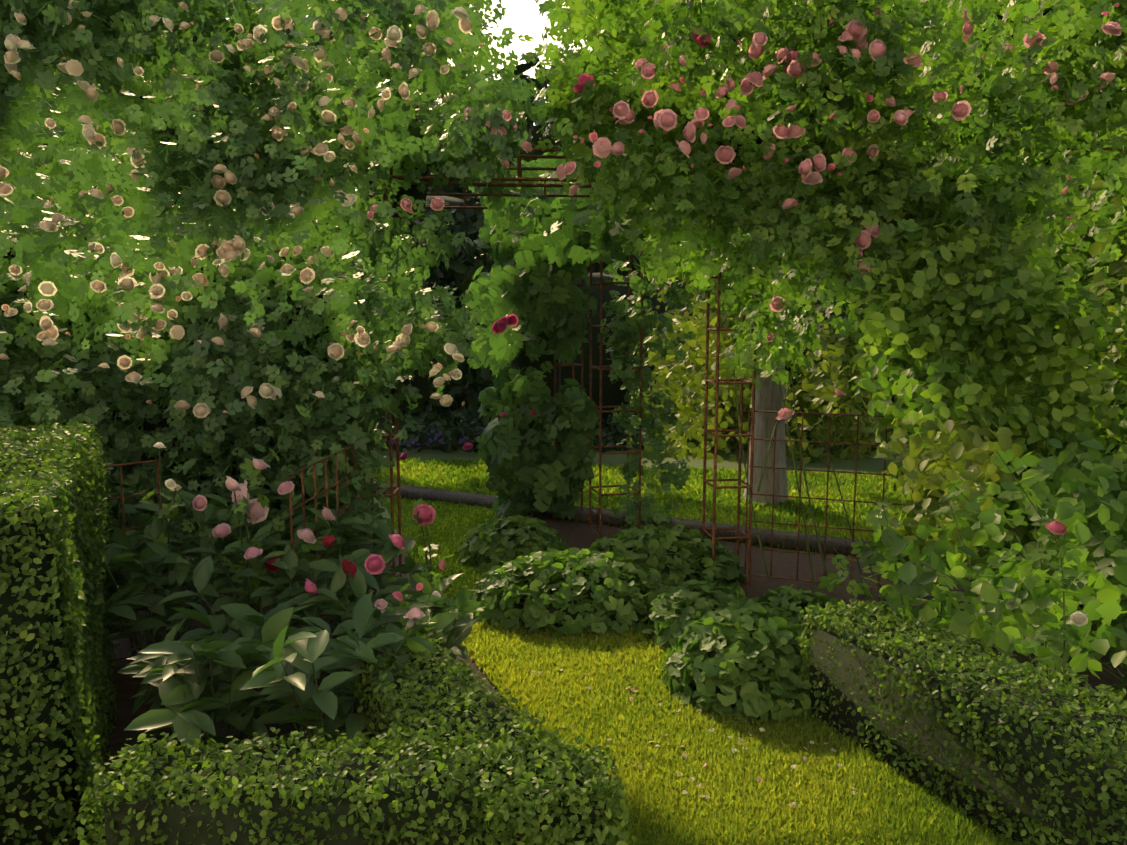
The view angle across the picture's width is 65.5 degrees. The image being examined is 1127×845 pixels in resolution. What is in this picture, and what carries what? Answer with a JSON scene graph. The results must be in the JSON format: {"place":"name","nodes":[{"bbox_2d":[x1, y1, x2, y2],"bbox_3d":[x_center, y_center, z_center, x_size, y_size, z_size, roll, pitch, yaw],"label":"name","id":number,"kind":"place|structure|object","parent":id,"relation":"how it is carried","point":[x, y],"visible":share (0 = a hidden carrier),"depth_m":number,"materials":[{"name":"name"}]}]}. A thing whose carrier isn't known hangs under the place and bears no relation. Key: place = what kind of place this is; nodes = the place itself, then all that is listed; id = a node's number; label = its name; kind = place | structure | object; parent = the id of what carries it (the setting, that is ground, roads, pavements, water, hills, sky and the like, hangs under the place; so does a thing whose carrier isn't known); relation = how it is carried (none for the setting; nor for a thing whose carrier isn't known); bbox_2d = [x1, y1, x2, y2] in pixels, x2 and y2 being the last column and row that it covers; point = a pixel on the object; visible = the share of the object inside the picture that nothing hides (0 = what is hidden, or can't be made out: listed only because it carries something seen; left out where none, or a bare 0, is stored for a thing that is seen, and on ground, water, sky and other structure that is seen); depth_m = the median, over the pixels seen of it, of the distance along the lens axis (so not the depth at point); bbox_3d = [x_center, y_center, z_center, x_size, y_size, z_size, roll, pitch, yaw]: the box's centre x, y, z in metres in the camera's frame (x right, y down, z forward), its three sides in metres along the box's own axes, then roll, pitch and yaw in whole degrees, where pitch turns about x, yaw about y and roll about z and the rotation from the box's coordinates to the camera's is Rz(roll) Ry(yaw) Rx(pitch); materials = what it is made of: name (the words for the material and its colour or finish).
{"place":"outdoors","nodes":[
{"label":"outdoors","id":0,"kind":"place"},
{"bbox_2d":[69,535,523,844],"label":"soil","id":1,"kind":"structure","parent":0,"point":[128,686],"depth_m":3.64,"materials":[{"name":"brown soil"}]},
{"bbox_2d":[81,464,483,750],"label":"leafy plants","id":2,"kind":"object","parent":1,"relation":"on","point":[298,655],"visible":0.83,"depth_m":3.29,"materials":[{"name":"green plant"}]},
{"bbox_2d":[327,624,628,844],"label":"hedge","id":3,"kind":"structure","parent":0,"point":[454,671],"depth_m":2.55,"materials":[{"name":"green plant"}]},
{"bbox_2d":[431,0,670,290],"label":"sky","id":4,"kind":"structure","parent":0,"point":[522,16],"materials":[{"name":"white"}]},
{"bbox_2d":[114,423,1002,733],"bbox_3d":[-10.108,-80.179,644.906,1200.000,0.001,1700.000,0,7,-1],"label":"ground","id":5,"kind":"structure","parent":0,"point":[870,465],"depth_m":9.63,"materials":[{"name":"brown soil"}]},
{"bbox_2d":[0,421,119,844],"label":"tall hedge","id":6,"kind":"object","parent":5,"relation":"on","point":[53,493],"depth_m":2.50,"materials":[{"name":"green plant"}]},
{"bbox_2d":[0,0,557,564],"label":"rose","id":7,"kind":"object","parent":5,"relation":"on","point":[374,266],"depth_m":4.41,"materials":[{"name":"green plant"}]},
{"bbox_2d":[75,726,636,844],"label":"hedge","id":8,"kind":"object","parent":5,"relation":"on","point":[143,765],"depth_m":2.21,"materials":[{"name":"green plant"}]},
{"bbox_2d":[388,427,485,446],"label":"flowers","id":9,"kind":"object","parent":5,"relation":"on","point":[435,438],"visible":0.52,"depth_m":10.23,"materials":[{"name":"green plant"}]},
{"bbox_2d":[463,145,741,528],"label":"climbing vine","id":10,"kind":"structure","parent":5,"relation":"on","point":[540,246],"depth_m":6.39,"materials":[{"name":"green plant"}]},
{"bbox_2d":[103,146,1126,661],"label":"trellis","id":11,"kind":"object","parent":5,"relation":"on","point":[519,178],"visible":0.23,"depth_m":5.15,"materials":[{"name":"brown metal"}]},
{"bbox_2d":[0,0,1126,419],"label":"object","id":12,"kind":"object","parent":11,"relation":"attached to","point":[228,250],"visible":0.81,"depth_m":4.23,"materials":[{"name":"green plant"}]},
{"bbox_2d":[365,481,1002,576],"bbox_3d":[0.328,0.743,6.870,16.900,0.070,0.220,4,8,29],"label":"sleeper edge","id":13,"kind":"object","parent":5,"relation":"on","point":[842,546],"visible":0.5,"depth_m":6.55,"materials":[{"name":"brown wood"}]},
{"bbox_2d":[386,497,1017,844],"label":"grass","id":14,"kind":"structure","parent":5,"relation":"on","point":[886,804],"depth_m":3.23,"materials":[{"name":"green plant"}]},
{"bbox_2d":[531,669,856,807],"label":"fallen petals","id":15,"kind":"object","parent":14,"relation":"on","point":[732,750],"visible":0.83,"depth_m":3.23,"materials":[{"name":"plant"}]},
{"bbox_2d":[620,273,891,464],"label":"shrub leaves","id":16,"kind":"object","parent":5,"relation":"on","point":[684,384],"visible":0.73,"depth_m":9.74,"materials":[{"name":"green plant"}]},
{"bbox_2d":[743,273,787,505],"bbox_3d":[1.743,-1.987,7.231,0.406,5.506,0.405,0,7,-1],"label":"tree trunk","id":17,"kind":"object","parent":5,"relation":"on","point":[767,395],"visible":0.19,"depth_m":7.37,"materials":[{"name":"grey plant"}]},
{"bbox_2d":[794,597,1126,844],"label":"hedge","id":18,"kind":"object","parent":5,"relation":"on","point":[1015,669],"depth_m":2.85,"materials":[{"name":"green plant"}]},
{"bbox_2d":[362,455,928,562],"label":"grass","id":19,"kind":"structure","parent":0,"point":[466,476],"depth_m":7.77,"materials":[{"name":"green plant"}]},
{"bbox_2d":[374,43,924,453],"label":"trees","id":20,"kind":"object","parent":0,"point":[455,420],"depth_m":11.40,"materials":[{"name":"green plant"}]},
{"bbox_2d":[497,513,1126,836],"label":"soil","id":21,"kind":"structure","parent":0,"point":[580,535],"depth_m":5.48,"materials":[{"name":"brown soil"}]},
{"bbox_2d":[511,302,688,523],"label":"climber leaves","id":22,"kind":"object","parent":21,"relation":"on","point":[556,485],"visible":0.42,"depth_m":6.51,"materials":[{"name":"green plant"}]},
{"bbox_2d":[90,314,1126,751],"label":"rose bush","id":23,"kind":"object","parent":21,"relation":"on","point":[206,735],"depth_m":3.56,"materials":[{"name":"green plant"}]},
{"bbox_2d":[132,405,1126,705],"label":"rose leaves","id":24,"kind":"object","parent":23,"relation":"attached to","point":[1028,593],"visible":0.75,"depth_m":3.54,"materials":[{"name":"green plant"}]},
{"bbox_2d":[874,171,1126,589],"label":"sunlit shrub leaves","id":25,"kind":"object","parent":23,"relation":"on","point":[968,451],"visible":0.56,"depth_m":3.97,"materials":[{"name":"green plant"}]},
{"bbox_2d":[456,515,846,724],"bbox_3d":[0.364,0.979,5.014,1.806,0.634,3.056,-7,10,-44],"label":"geranium","id":26,"kind":"object","parent":21,"relation":"on","point":[735,620],"depth_m":4.47,"materials":[{"name":"green plant"}]},
{"bbox_2d":[518,0,1126,502],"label":"rose","id":27,"kind":"object","parent":21,"relation":"on","point":[810,236],"depth_m":4.52,"materials":[{"name":"green plant"}]},
{"bbox_2d":[538,0,1126,265],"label":"rose leaves","id":28,"kind":"object","parent":27,"relation":"attached to","point":[1046,92],"visible":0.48,"depth_m":4.43,"materials":[{"name":"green plant"}]},
{"bbox_2d":[832,212,1126,610],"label":"climber leaves","id":29,"kind":"object","parent":27,"relation":"attached to","point":[956,378],"visible":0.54,"depth_m":4.35,"materials":[{"name":"green plant"}]}
]}

